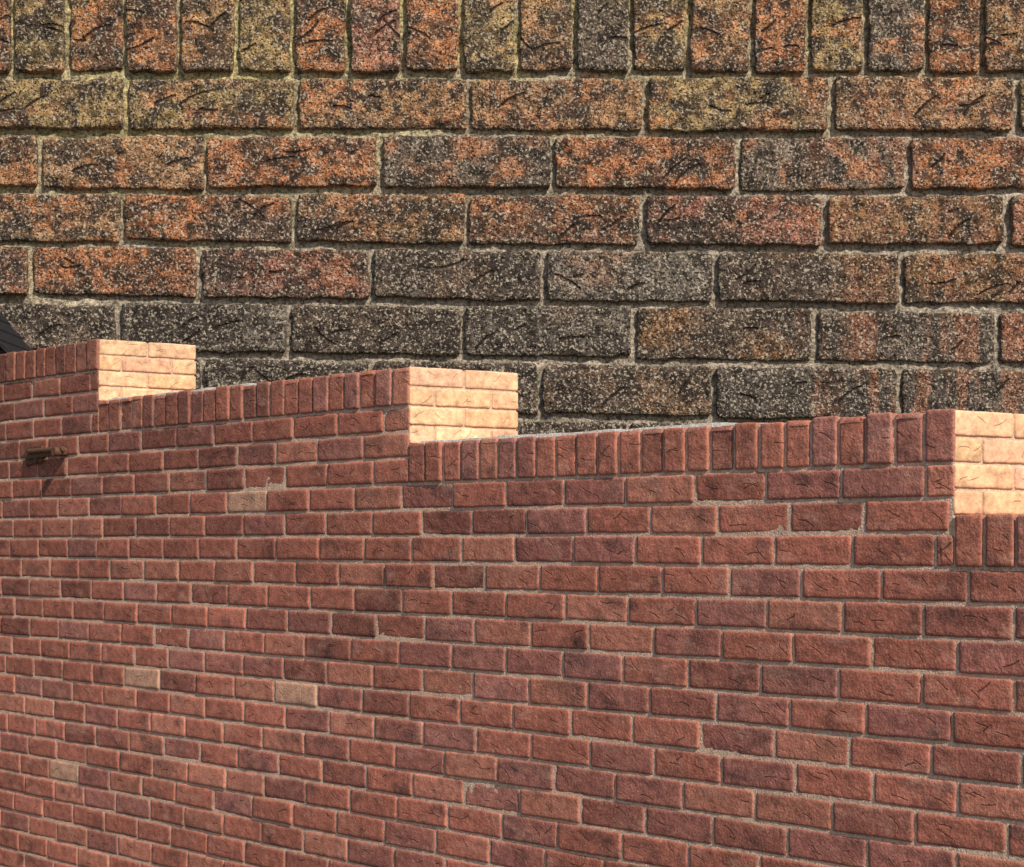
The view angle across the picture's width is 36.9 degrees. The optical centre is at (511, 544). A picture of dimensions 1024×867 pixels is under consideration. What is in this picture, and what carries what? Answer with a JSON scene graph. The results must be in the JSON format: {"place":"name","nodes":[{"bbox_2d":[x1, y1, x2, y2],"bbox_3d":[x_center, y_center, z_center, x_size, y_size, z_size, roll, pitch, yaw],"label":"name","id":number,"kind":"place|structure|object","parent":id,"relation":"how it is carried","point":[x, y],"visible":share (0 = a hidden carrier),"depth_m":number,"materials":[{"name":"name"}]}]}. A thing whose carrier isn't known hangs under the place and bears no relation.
{"place":"outdoors","nodes":[
{"label":"outdoors","id":0,"kind":"place"},
{"label":"ground","id":1,"kind":"structure","parent":0,"visible":0},
{"bbox_2d":[0,314,31,352],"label":"garden shed","id":2,"kind":"structure","parent":1,"relation":"on","point":[11,339],"depth_m":7.11,"materials":[{"name":"wood"}]},
{"bbox_2d":[0,343,1023,866],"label":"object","id":3,"kind":"object","parent":1,"relation":"on","point":[852,533],"visible":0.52,"depth_m":4.19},
{"bbox_2d":[25,445,67,464],"bbox_3d":[-1.749,-0.335,5.723,0.296,0.072,0.060,0,0,43],"label":"metal bracket","id":4,"kind":"object","parent":3,"relation":"attached to","point":[35,454],"visible":1,"depth_m":5.74,"materials":[{"name":"brown metal"}]},
{"bbox_2d":[98,339,195,411],"bbox_3d":[-1.327,-0.541,5.599,0.359,0.392,0.015,0,0,-29],"label":"step end","id":5,"kind":"object","parent":3,"relation":"attached to","point":[136,348],"visible":0.52,"depth_m":5.59,"materials":[{"name":"brick"}]},
{"bbox_2d":[0,372,423,866],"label":"stretchers","id":6,"kind":"object","parent":3,"relation":"attached to","point":[385,677],"visible":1,"depth_m":5.09,"materials":[{"name":"red brick"}]},
{"bbox_2d":[99,367,408,403],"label":"coping tops","id":7,"kind":"object","parent":3,"relation":"on","point":[249,387],"visible":0.16,"depth_m":4.92,"materials":[{"name":"red brick"}]},
{"bbox_2d":[108,383,256,400],"bbox_3d":[-1.065,-0.517,5.224,0.982,0.017,0.095,0,0,43],"label":"mortar fillet","id":8,"kind":"object","parent":7,"relation":"on","point":[211,388],"visible":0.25,"depth_m":5.15,"materials":[{"name":"beige concrete"}]},
{"bbox_2d":[409,367,517,497],"bbox_3d":[-0.140,-0.316,4.503,0.358,0.392,0.015,0,0,-29],"label":"step end","id":9,"kind":"object","parent":3,"relation":"attached to","point":[442,377],"visible":0.63,"depth_m":4.49,"materials":[{"name":"brick"}]},
{"bbox_2d":[0,339,1023,566],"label":"coping faces","id":10,"kind":"object","parent":3,"relation":"attached to","point":[307,395],"visible":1,"depth_m":3.98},
{"bbox_2d":[415,409,956,446],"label":"coping tops","id":11,"kind":"object","parent":3,"relation":"on","point":[852,420],"visible":0.23,"depth_m":3.73,"materials":[{"name":"red brick"}]},
{"bbox_2d":[420,422,763,442],"bbox_3d":[0.208,-0.292,4.049,1.216,0.017,0.095,0,0,43],"label":"mortar fillet","id":12,"kind":"object","parent":11,"relation":"on","point":[716,424],"visible":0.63,"depth_m":4.00,"materials":[{"name":"beige concrete"}]},
{"bbox_2d":[385,465,1023,866],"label":"stretchers","id":13,"kind":"object","parent":3,"relation":"attached to","point":[1005,731],"visible":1,"depth_m":3.70,"materials":[{"name":"red brick"}]},
{"bbox_2d":[953,410,1023,565],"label":"step end","id":14,"kind":"object","parent":3,"relation":"attached to","point":[982,423],"visible":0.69,"depth_m":3.32,"materials":[{"name":"brick"}]},
{"bbox_2d":[966,514,1021,518],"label":"coping tops","id":15,"kind":"object","parent":3,"relation":"on","point":[975,516],"visible":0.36,"depth_m":3.23,"materials":[{"name":"red brick"}]},
{"bbox_2d":[0,0,1023,428],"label":"mortar","id":16,"kind":"object","parent":1,"relation":"on","point":[552,190],"visible":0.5,"depth_m":7.43,"materials":[{"name":"grey concrete"}]},
{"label":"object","id":17,"kind":"object","parent":1,"relation":"on","visible":0},
{"bbox_2d":[0,0,1023,74],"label":"coping faces","id":18,"kind":"object","parent":17,"relation":"on","point":[719,37],"visible":1,"depth_m":7.40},
{"bbox_2d":[0,76,1023,434],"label":"stretchers","id":19,"kind":"object","parent":17,"relation":"attached to","point":[738,104],"visible":0.74,"depth_m":7.40,"materials":[{"name":"brick"}]}
]}

